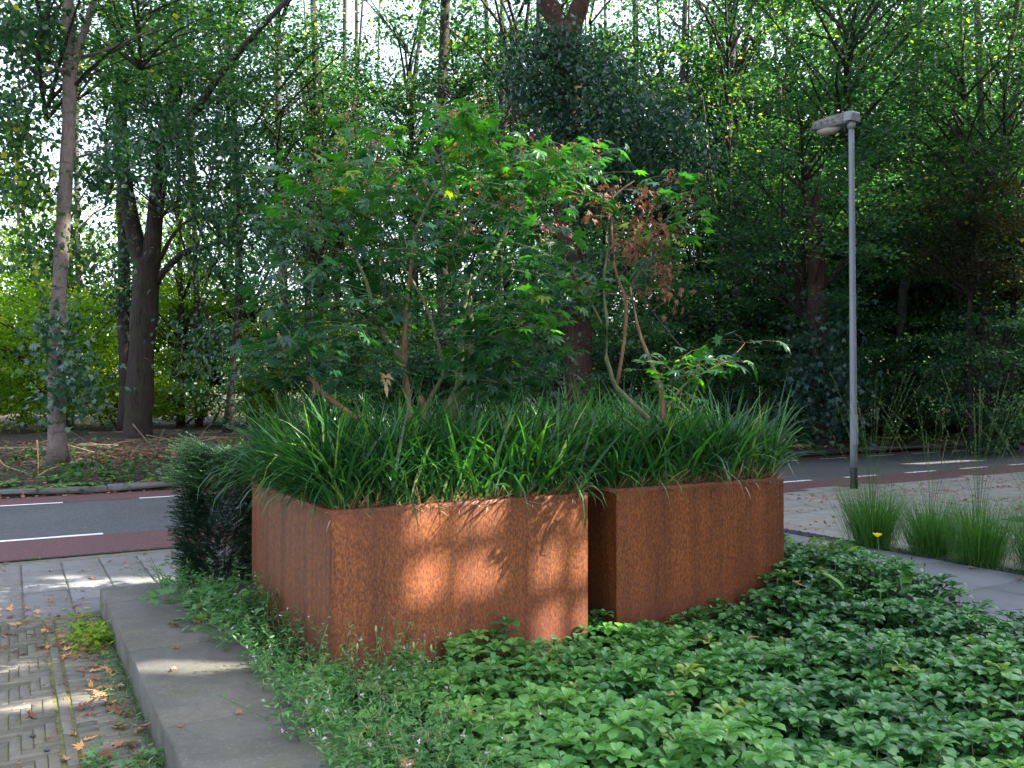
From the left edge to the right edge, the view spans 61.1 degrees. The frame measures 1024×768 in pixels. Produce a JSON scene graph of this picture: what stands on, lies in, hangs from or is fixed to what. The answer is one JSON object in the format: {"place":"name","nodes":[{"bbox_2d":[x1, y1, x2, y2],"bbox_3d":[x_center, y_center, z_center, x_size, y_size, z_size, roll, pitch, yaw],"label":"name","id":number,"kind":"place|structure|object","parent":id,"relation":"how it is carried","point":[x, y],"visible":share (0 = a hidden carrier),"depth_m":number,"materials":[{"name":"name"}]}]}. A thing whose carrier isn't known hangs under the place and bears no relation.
{"place":"outdoors","nodes":[
{"label":"outdoors","id":0,"kind":"place"},
{"bbox_2d":[0,611,163,767],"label":"brick paving","id":1,"kind":"structure","parent":0,"point":[25,749],"depth_m":4.49,"materials":[{"name":"brick"}]},
{"bbox_2d":[50,604,114,664],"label":"sunlit weed","id":2,"kind":"object","parent":1,"relation":"on","point":[95,632],"visible":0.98,"depth_m":5.54,"materials":[{"name":"green plant"}]},
{"bbox_2d":[79,608,166,767],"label":"edge weeds","id":3,"kind":"object","parent":1,"relation":"on","point":[122,699],"visible":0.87,"depth_m":4.59,"materials":[{"name":"green plant"}]},
{"bbox_2d":[0,542,249,622],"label":"pavement","id":4,"kind":"structure","parent":0,"point":[14,574],"depth_m":7.53,"materials":[{"name":"concrete"}]},
{"bbox_2d":[0,444,1023,561],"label":"road","id":5,"kind":"structure","parent":0,"point":[47,526],"depth_m":12.43,"materials":[{"name":"asphalt"}]},
{"bbox_2d":[0,406,1023,494],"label":"forest floor","id":6,"kind":"structure","parent":0,"point":[30,434],"depth_m":23.41,"materials":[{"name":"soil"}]},
{"bbox_2d":[0,312,38,418],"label":"sunlit shrub","id":7,"kind":"object","parent":6,"relation":"on","point":[10,371],"visible":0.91,"depth_m":25.46,"materials":[{"name":"green plant"}]},
{"bbox_2d":[0,238,117,426],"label":"sunlit shrub","id":8,"kind":"object","parent":6,"relation":"on","point":[13,349],"visible":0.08,"depth_m":30.90,"materials":[{"name":"green plant"}]},
{"bbox_2d":[0,272,162,433],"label":"sunlit shrub","id":9,"kind":"object","parent":6,"relation":"on","point":[29,417],"visible":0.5,"depth_m":26.84,"materials":[{"name":"green plant"}]},
{"bbox_2d":[0,0,189,428],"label":"woodland tree","id":10,"kind":"object","parent":6,"relation":"on","point":[74,281],"visible":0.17,"depth_m":29.82,"materials":[{"name":"green plant"}]},
{"bbox_2d":[16,0,195,429],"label":"dark tree","id":11,"kind":"object","parent":6,"relation":"on","point":[123,342],"visible":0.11,"depth_m":25.35,"materials":[{"name":"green plant"}]},
{"bbox_2d":[79,208,172,343],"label":"ivy","id":12,"kind":"object","parent":11,"relation":"attached to","point":[123,303],"visible":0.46,"depth_m":24.91,"materials":[{"name":"green plant"}]},
{"bbox_2d":[0,243,218,424],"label":"sunlit shrub","id":13,"kind":"object","parent":6,"relation":"on","point":[115,321],"visible":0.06,"depth_m":31.37,"materials":[{"name":"green plant"}]},
{"bbox_2d":[67,344,168,430],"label":"sunlit shrub","id":14,"kind":"object","parent":6,"relation":"on","point":[108,414],"visible":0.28,"depth_m":28.12,"materials":[{"name":"green plant"}]},
{"bbox_2d":[0,421,252,471],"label":"brushwood pile","id":15,"kind":"object","parent":6,"relation":"on","point":[132,451],"visible":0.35,"depth_m":17.43,"materials":[{"name":"brown plant"}]},
{"bbox_2d":[0,0,280,463],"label":"pale tree","id":16,"kind":"object","parent":6,"relation":"on","point":[18,31],"visible":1,"depth_m":15.76,"materials":[{"name":"green plant"}]},
{"bbox_2d":[7,295,130,434],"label":"ivy","id":17,"kind":"object","parent":16,"relation":"attached to","point":[66,365],"visible":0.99,"depth_m":15.33,"materials":[{"name":"green plant"}]},
{"bbox_2d":[88,96,256,425],"bbox_3d":[-12.407,-5.389,31.775,6.486,13.987,6.926,0,-1,8],"label":"woodland tree","id":18,"kind":"object","parent":6,"relation":"on","point":[181,296],"visible":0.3,"depth_m":31.30,"materials":[{"name":"green plant"}]},
{"bbox_2d":[82,269,278,424],"bbox_3d":[-13.003,-1.268,33.954,7.463,6.395,7.039,-1,-1,42],"label":"sunlit shrub","id":19,"kind":"object","parent":6,"relation":"on","point":[192,333],"visible":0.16,"depth_m":32.56,"materials":[{"name":"green plant"}]},
{"bbox_2d":[152,347,223,427],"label":"sunlit shrub","id":20,"kind":"object","parent":6,"relation":"on","point":[177,408],"visible":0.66,"depth_m":29.49,"materials":[{"name":"green plant"}]},
{"bbox_2d":[109,260,278,422],"bbox_3d":[-12.198,-1.631,34.465,7.178,6.498,7.358,0,-1,23],"label":"sunlit shrub","id":21,"kind":"object","parent":6,"relation":"on","point":[216,382],"visible":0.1,"depth_m":33.86,"materials":[{"name":"green plant"}]},
{"bbox_2d":[2,0,410,437],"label":"forked tree","id":22,"kind":"object","parent":6,"relation":"on","point":[139,401],"visible":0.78,"depth_m":21.98,"materials":[{"name":"green plant"}]},
{"bbox_2d":[75,0,352,432],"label":"woodland tree","id":23,"kind":"object","parent":6,"relation":"on","point":[228,411],"visible":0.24,"depth_m":25.89,"materials":[{"name":"green plant"}]},
{"bbox_2d":[139,1,312,426],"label":"woodland tree","id":24,"kind":"object","parent":6,"relation":"on","point":[198,421],"visible":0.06,"depth_m":31.00,"materials":[{"name":"green plant"}]},
{"bbox_2d":[164,25,332,424],"bbox_3d":[-10.108,-6.081,33.375,7.024,15.430,7.689,0,-1,0],"label":"woodland tree","id":25,"kind":"object","parent":6,"relation":"on","point":[251,315],"visible":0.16,"depth_m":32.77,"materials":[{"name":"green plant"}]},
{"bbox_2d":[208,315,323,426],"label":"sunlit shrub","id":26,"kind":"object","parent":6,"relation":"on","point":[265,395],"visible":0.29,"depth_m":30.10,"materials":[{"name":"green plant"}]},
{"bbox_2d":[202,0,396,428],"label":"woodland tree","id":27,"kind":"object","parent":6,"relation":"on","point":[295,205],"visible":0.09,"depth_m":32.81,"materials":[{"name":"green plant"}]},
{"bbox_2d":[241,307,373,419],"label":"sunlit shrub","id":28,"kind":"object","parent":6,"relation":"on","point":[287,383],"visible":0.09,"depth_m":29.77,"materials":[{"name":"green plant"}]},
{"bbox_2d":[202,0,422,427],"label":"woodland tree","id":29,"kind":"object","parent":6,"relation":"on","point":[365,77],"visible":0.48,"depth_m":27.35,"materials":[{"name":"green plant"}]},
{"bbox_2d":[256,0,402,412],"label":"woodland tree","id":30,"kind":"object","parent":6,"relation":"on","point":[313,4],"visible":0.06,"depth_m":34.14,"materials":[{"name":"green plant"}]},
{"bbox_2d":[281,0,419,399],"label":"woodland tree","id":31,"kind":"object","parent":6,"relation":"on","point":[345,46],"visible":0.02,"depth_m":34.06,"materials":[{"name":"green plant"}]},
{"bbox_2d":[282,288,434,421],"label":"sunlit shrub","id":32,"kind":"object","parent":6,"relation":"on","point":[351,334],"visible":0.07,"depth_m":30.14,"materials":[{"name":"green plant"}]},
{"bbox_2d":[281,312,438,429],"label":"woodland shrub","id":33,"kind":"object","parent":6,"relation":"on","point":[348,349],"visible":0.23,"depth_m":21.23,"materials":[{"name":"green plant"}]},
{"bbox_2d":[285,0,502,389],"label":"woodland tree","id":34,"kind":"object","parent":6,"relation":"on","point":[407,52],"visible":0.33,"depth_m":30.28,"materials":[{"name":"green plant"}]},
{"bbox_2d":[329,57,479,342],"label":"woodland tree","id":35,"kind":"object","parent":6,"relation":"on","point":[377,242],"visible":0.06,"depth_m":32.06,"materials":[{"name":"green plant"}]},
{"bbox_2d":[360,340,454,425],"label":"woodland shrub","id":36,"kind":"object","parent":6,"relation":"on","point":[427,379],"visible":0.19,"depth_m":21.71,"materials":[{"name":"green plant"}]},
{"bbox_2d":[355,29,530,374],"bbox_3d":[-2.066,-5.278,30.238,6.998,13.733,6.404,0,-1,-30],"label":"woodland tree","id":37,"kind":"object","parent":6,"relation":"on","point":[407,122],"visible":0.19,"depth_m":29.41,"materials":[{"name":"green plant"}]},
{"bbox_2d":[356,0,552,418],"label":"woodland tree","id":38,"kind":"object","parent":6,"relation":"on","point":[445,19],"visible":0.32,"depth_m":28.62,"materials":[{"name":"green plant"}]},
{"bbox_2d":[357,271,552,423],"bbox_3d":[-1.189,-0.697,22.653,5.128,4.604,5.486,0,-1,21],"label":"woodland shrub","id":39,"kind":"object","parent":6,"relation":"on","point":[444,383],"visible":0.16,"depth_m":22.09,"materials":[{"name":"green plant"}]},
{"bbox_2d":[430,0,563,412],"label":"woodland tree","id":40,"kind":"object","parent":6,"relation":"on","point":[502,100],"visible":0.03,"depth_m":29.97,"materials":[{"name":"green plant"}]},
{"bbox_2d":[363,0,637,397],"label":"woodland tree","id":41,"kind":"object","parent":6,"relation":"on","point":[467,41],"visible":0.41,"depth_m":24.92,"materials":[{"name":"green plant"}]},
{"bbox_2d":[0,420,1023,485],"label":"bank undergrowth","id":42,"kind":"object","parent":6,"relation":"on","point":[72,470],"visible":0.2,"depth_m":17.11,"materials":[{"name":"green plant"}]},
{"bbox_2d":[415,250,636,413],"bbox_3d":[0.084,-1.095,23.994,6.369,5.367,6.134,0,-1,-30],"label":"woodland shrub","id":43,"kind":"object","parent":6,"relation":"on","point":[510,280],"visible":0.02,"depth_m":23.42,"materials":[{"name":"green plant"}]},
{"bbox_2d":[481,0,693,333],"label":"woodland tree","id":44,"kind":"object","parent":6,"relation":"on","point":[592,2],"visible":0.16,"depth_m":26.50,"materials":[{"name":"green plant"}]},
{"bbox_2d":[473,0,737,420],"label":"ivy clad tree","id":45,"kind":"object","parent":6,"relation":"on","point":[568,90],"visible":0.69,"depth_m":19.07,"materials":[{"name":"green plant"}]},
{"bbox_2d":[508,0,707,355],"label":"woodland tree","id":46,"kind":"object","parent":6,"relation":"on","point":[635,51],"visible":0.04,"depth_m":31.34,"materials":[{"name":"green plant"}]},
{"bbox_2d":[535,301,715,416],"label":"woodland shrub","id":47,"kind":"object","parent":6,"relation":"on","point":[648,330],"visible":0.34,"depth_m":21.95,"materials":[{"name":"green plant"}]},
{"bbox_2d":[491,198,782,410],"bbox_3d":[3.329,-1.769,25.497,8.682,7.278,8.324,-1,-1,37],"label":"woodland shrub","id":48,"kind":"object","parent":6,"relation":"on","point":[621,269],"visible":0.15,"depth_m":24.68,"materials":[{"name":"green plant"}]},
{"bbox_2d":[586,0,754,352],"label":"woodland tree","id":49,"kind":"object","parent":6,"relation":"on","point":[658,37],"visible":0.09,"depth_m":33.49,"materials":[{"name":"green plant"}]},
{"bbox_2d":[592,0,752,355],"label":"woodland tree","id":50,"kind":"object","parent":6,"relation":"on","point":[683,76],"visible":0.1,"depth_m":30.08,"materials":[{"name":"green plant"}]},
{"bbox_2d":[628,32,795,400],"bbox_3d":[8.167,-6.247,35.088,8.219,15.770,7.749,-1,-1,38],"label":"woodland tree","id":51,"kind":"object","parent":6,"relation":"on","point":[687,252],"visible":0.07,"depth_m":33.65,"materials":[{"name":"green plant"}]},
{"bbox_2d":[635,266,806,417],"bbox_3d":[6.144,-1.081,27.961,6.260,5.460,6.478,0,-1,-30],"label":"woodland shrub","id":52,"kind":"object","parent":6,"relation":"on","point":[754,318],"visible":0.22,"depth_m":27.12,"materials":[{"name":"green plant"}]},
{"bbox_2d":[673,335,781,430],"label":"woodland shrub","id":53,"kind":"object","parent":6,"relation":"on","point":[718,389],"visible":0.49,"depth_m":24.15,"materials":[{"name":"green plant"}]},
{"bbox_2d":[628,0,842,423],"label":"woodland tree","id":54,"kind":"object","parent":6,"relation":"on","point":[728,100],"visible":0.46,"depth_m":27.37,"materials":[{"name":"green plant"}]},
{"bbox_2d":[639,258,833,420],"bbox_3d":[6.984,-1.332,28.516,6.961,5.943,6.841,0,-1,-30],"label":"woodland shrub","id":55,"kind":"object","parent":6,"relation":"on","point":[758,306],"visible":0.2,"depth_m":27.68,"materials":[{"name":"green plant"}]},
{"bbox_2d":[610,0,881,330],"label":"woodland tree","id":56,"kind":"object","parent":6,"relation":"on","point":[712,37],"visible":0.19,"depth_m":31.47,"materials":[{"name":"green plant"}]},
{"bbox_2d":[600,0,902,395],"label":"woodland tree","id":57,"kind":"object","parent":6,"relation":"on","point":[699,250],"depth_m":31.05,"materials":[{"name":"green plant"}]},
{"bbox_2d":[647,0,873,370],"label":"woodland tree","id":58,"kind":"object","parent":6,"relation":"on","point":[760,93],"visible":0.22,"depth_m":29.09,"materials":[{"name":"green plant"}]},
{"bbox_2d":[709,342,811,438],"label":"woodland shrub","id":59,"kind":"object","parent":6,"relation":"on","point":[765,378],"visible":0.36,"depth_m":25.36,"materials":[{"name":"green plant"}]},
{"bbox_2d":[676,1,899,362],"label":"woodland tree","id":60,"kind":"object","parent":6,"relation":"on","point":[776,103],"visible":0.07,"depth_m":31.44,"materials":[{"name":"green plant"}]},
{"bbox_2d":[713,266,890,428],"bbox_3d":[9.661,-1.151,30.468,7.281,6.024,6.963,0,-1,-30],"label":"woodland shrub","id":61,"kind":"object","parent":6,"relation":"on","point":[836,312],"visible":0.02,"depth_m":29.06,"materials":[{"name":"green plant"}]},
{"bbox_2d":[687,1,927,431],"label":"woodland tree","id":62,"kind":"object","parent":6,"relation":"on","point":[868,276],"visible":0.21,"depth_m":28.45,"materials":[{"name":"green plant"}]},
{"bbox_2d":[771,343,896,434],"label":"woodland shrub","id":63,"kind":"object","parent":6,"relation":"on","point":[864,367],"visible":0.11,"depth_m":26.39,"materials":[{"name":"green plant"}]},
{"bbox_2d":[678,0,1001,454],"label":"ivy clad tree","id":64,"kind":"object","parent":6,"relation":"on","point":[817,300],"visible":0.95,"depth_m":21.49,"materials":[{"name":"green plant"}]},
{"bbox_2d":[749,17,945,360],"bbox_3d":[12.249,-6.505,31.874,7.980,16.306,7.731,0,-1,-30],"label":"woodland tree","id":65,"kind":"object","parent":6,"relation":"on","point":[887,288],"visible":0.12,"depth_m":30.03,"materials":[{"name":"green plant"}]},
{"bbox_2d":[771,307,925,439],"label":"woodland shrub","id":66,"kind":"object","parent":6,"relation":"on","point":[876,352],"visible":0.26,"depth_m":26.66,"materials":[{"name":"green plant"}]},
{"bbox_2d":[752,10,961,425],"bbox_3d":[12.919,-7.531,32.378,8.173,18.334,8.809,0,-1,28],"label":"woodland tree","id":67,"kind":"object","parent":6,"relation":"on","point":[879,280],"visible":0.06,"depth_m":30.61,"materials":[{"name":"green plant"}]},
{"bbox_2d":[753,0,999,338],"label":"woodland tree","id":68,"kind":"object","parent":6,"relation":"on","point":[861,44],"visible":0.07,"depth_m":32.00,"materials":[{"name":"green plant"}]},
{"bbox_2d":[812,0,963,435],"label":"woodland tree","id":69,"kind":"object","parent":6,"relation":"on","point":[903,292],"visible":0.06,"depth_m":28.92,"materials":[{"name":"green plant"}]},
{"bbox_2d":[829,301,980,436],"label":"woodland shrub","id":70,"kind":"object","parent":6,"relation":"on","point":[910,407],"visible":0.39,"depth_m":28.06,"materials":[{"name":"green plant"}]},
{"bbox_2d":[794,0,1023,419],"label":"woodland tree","id":71,"kind":"object","parent":6,"relation":"on","point":[986,46],"visible":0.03,"depth_m":36.66,"materials":[{"name":"green plant"}]},
{"bbox_2d":[844,298,978,434],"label":"woodland shrub","id":72,"kind":"object","parent":6,"relation":"on","point":[914,362],"visible":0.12,"depth_m":29.50,"materials":[{"name":"green plant"}]},
{"bbox_2d":[820,0,1023,456],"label":"rusty tree","id":73,"kind":"object","parent":6,"relation":"on","point":[978,211],"visible":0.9,"depth_m":22.80,"materials":[{"name":"green plant"}]},
{"bbox_2d":[824,0,1023,441],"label":"woodland tree","id":74,"kind":"object","parent":6,"relation":"on","point":[928,311],"visible":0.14,"depth_m":29.40,"materials":[{"name":"green plant"}]},
{"bbox_2d":[845,0,1023,438],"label":"woodland tree","id":75,"kind":"object","parent":6,"relation":"on","point":[978,333],"visible":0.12,"depth_m":28.60,"materials":[{"name":"green plant"}]},
{"bbox_2d":[853,0,1023,162],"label":"woodland tree","id":76,"kind":"object","parent":6,"relation":"on","point":[1002,18],"visible":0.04,"depth_m":36.85,"materials":[{"name":"green plant"}]},
{"bbox_2d":[885,13,1023,449],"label":"rusty tree","id":77,"kind":"object","parent":6,"relation":"on","point":[1014,292],"visible":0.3,"depth_m":25.10,"materials":[{"name":"green plant"}]},
{"bbox_2d":[900,50,1023,434],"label":"woodland tree","id":78,"kind":"object","parent":6,"relation":"on","point":[956,301],"visible":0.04,"depth_m":30.02,"materials":[{"name":"green plant"}]},
{"bbox_2d":[904,322,1021,432],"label":"woodland shrub","id":79,"kind":"object","parent":6,"relation":"on","point":[956,423],"visible":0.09,"depth_m":29.73,"materials":[{"name":"green plant"}]},
{"bbox_2d":[0,0,1023,384],"label":"sky","id":80,"kind":"structure","parent":0,"point":[351,5],"materials":[{"name":"white"}]},
{"bbox_2d":[37,494,1023,767],"bbox_3d":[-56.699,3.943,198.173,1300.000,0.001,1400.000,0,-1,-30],"label":"ground","id":81,"kind":"structure","parent":0,"point":[697,702],"depth_m":4.55,"materials":[{"name":"soil"}]},
{"bbox_2d":[155,431,254,584],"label":"yew shrub","id":82,"kind":"object","parent":81,"relation":"on","point":[191,477],"visible":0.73,"depth_m":6.57,"materials":[{"name":"green plant"}]},
{"bbox_2d":[100,575,365,767],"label":"concrete edging","id":83,"kind":"object","parent":81,"relation":"on","point":[215,731],"visible":0.55,"depth_m":4.22,"materials":[{"name":"concrete"}]},
{"bbox_2d":[139,563,294,635],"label":"broadleaf weeds","id":84,"kind":"object","parent":83,"relation":"on","point":[169,589],"visible":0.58,"depth_m":5.79,"materials":[{"name":"green plant"}]},
{"bbox_2d":[0,440,1023,497],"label":"kerb","id":85,"kind":"structure","parent":81,"relation":"on","point":[5,492],"depth_m":14.24,"materials":[{"name":"concrete"}]},
{"bbox_2d":[718,562,1023,705],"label":"bed soil","id":86,"kind":"structure","parent":0,"point":[879,626],"depth_m":6.21,"materials":[{"name":"soil"}]},
{"bbox_2d":[138,545,568,767],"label":"willowherb","id":87,"kind":"object","parent":86,"relation":"on","point":[352,739],"visible":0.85,"depth_m":3.98,"materials":[{"name":"green plant"}]},
{"bbox_2d":[252,482,587,693],"bbox_3d":[-0.703,1.256,5.989,1.728,1.087,1.803,0,-1,-30],"label":"steel planter","id":88,"kind":"object","parent":86,"relation":"on","point":[451,569],"visible":0.66,"depth_m":5.19,"materials":[{"name":"metal"}]},
{"bbox_2d":[192,367,642,535],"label":"planter grass","id":89,"kind":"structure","parent":88,"relation":"in","point":[363,462],"depth_m":5.29,"materials":[{"name":"plant"}]},
{"bbox_2d":[212,93,646,436],"bbox_3d":[-0.528,-0.866,5.834,3.067,2.701,2.518,0,-1,-5],"label":"japanese maple","id":90,"kind":"object","parent":88,"relation":"in","point":[546,181],"visible":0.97,"depth_m":5.48,"materials":[{"name":"green plant"}]},
{"bbox_2d":[373,704,678,767],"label":"cutleaf weeds","id":91,"kind":"object","parent":86,"relation":"on","point":[582,715],"visible":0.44,"depth_m":3.70,"materials":[{"name":"green plant"}]},
{"bbox_2d":[295,533,1023,767],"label":"ground cover","id":92,"kind":"object","parent":86,"relation":"on","point":[638,719],"visible":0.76,"depth_m":4.49,"materials":[{"name":"green plant"}]},
{"bbox_2d":[582,477,783,635],"bbox_3d":[0.951,1.268,7.059,1.603,1.087,1.803,0,-1,-30],"label":"steel planter","id":93,"kind":"object","parent":86,"relation":"on","point":[654,554],"visible":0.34,"depth_m":6.16,"materials":[{"name":"metal"}]},
{"bbox_2d":[457,364,853,502],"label":"planter grass","id":94,"kind":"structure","parent":93,"relation":"in","point":[676,451],"depth_m":6.37,"materials":[{"name":"plant"}]},
{"bbox_2d":[541,168,790,420],"bbox_3d":[0.961,-0.602,5.757,1.104,1.709,1.694,1,-2,-65],"label":"japanese maple","id":95,"kind":"object","parent":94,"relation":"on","point":[673,374],"visible":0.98,"depth_m":5.84,"materials":[{"name":"green plant"}]},
{"bbox_2d":[784,472,1023,569],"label":"wide pavement","id":96,"kind":"structure","parent":0,"point":[793,518],"depth_m":13.15,"materials":[{"name":"concrete"}]},
{"bbox_2d":[0,446,1023,563],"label":"leaf litter","id":97,"kind":"object","parent":96,"relation":"on","point":[798,498],"visible":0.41,"depth_m":13.40,"materials":[{"name":"plant"}]},
{"bbox_2d":[809,110,859,488],"bbox_3d":[5.584,-1.418,14.986,0.276,6.421,0.885,0,-1,-30],"label":"street lamp","id":98,"kind":"object","parent":96,"relation":"on","point":[835,123],"visible":0.93,"depth_m":14.66,"materials":[{"name":"metal"}]},
{"bbox_2d":[813,368,929,552],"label":"grass clump","id":99,"kind":"object","parent":96,"relation":"on","point":[865,527],"visible":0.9,"depth_m":8.87,"materials":[{"name":"plant"}]},
{"bbox_2d":[866,369,1023,574],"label":"grass clump","id":100,"kind":"object","parent":96,"relation":"on","point":[977,543],"visible":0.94,"depth_m":7.96,"materials":[{"name":"plant"}]},
{"bbox_2d":[880,375,1023,559],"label":"grass clump","id":101,"kind":"object","parent":96,"relation":"on","point":[925,540],"visible":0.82,"depth_m":8.46,"materials":[{"name":"plant"}]},
{"bbox_2d":[959,387,1023,580],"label":"grass clump","id":102,"kind":"object","parent":96,"relation":"on","point":[1020,539],"visible":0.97,"depth_m":7.68,"materials":[{"name":"plant"}]},
{"label":"gravel bed","id":103,"kind":"structure","parent":96,"relation":"on","visible":0},
{"bbox_2d":[784,528,1023,574],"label":"gravel","id":104,"kind":"structure","parent":103,"relation":"on","point":[818,536],"depth_m":8.73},
{"bbox_2d":[784,533,1023,650],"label":"slab path","id":105,"kind":"structure","parent":0,"point":[1003,590],"depth_m":7.26,"materials":[{"name":"concrete"}]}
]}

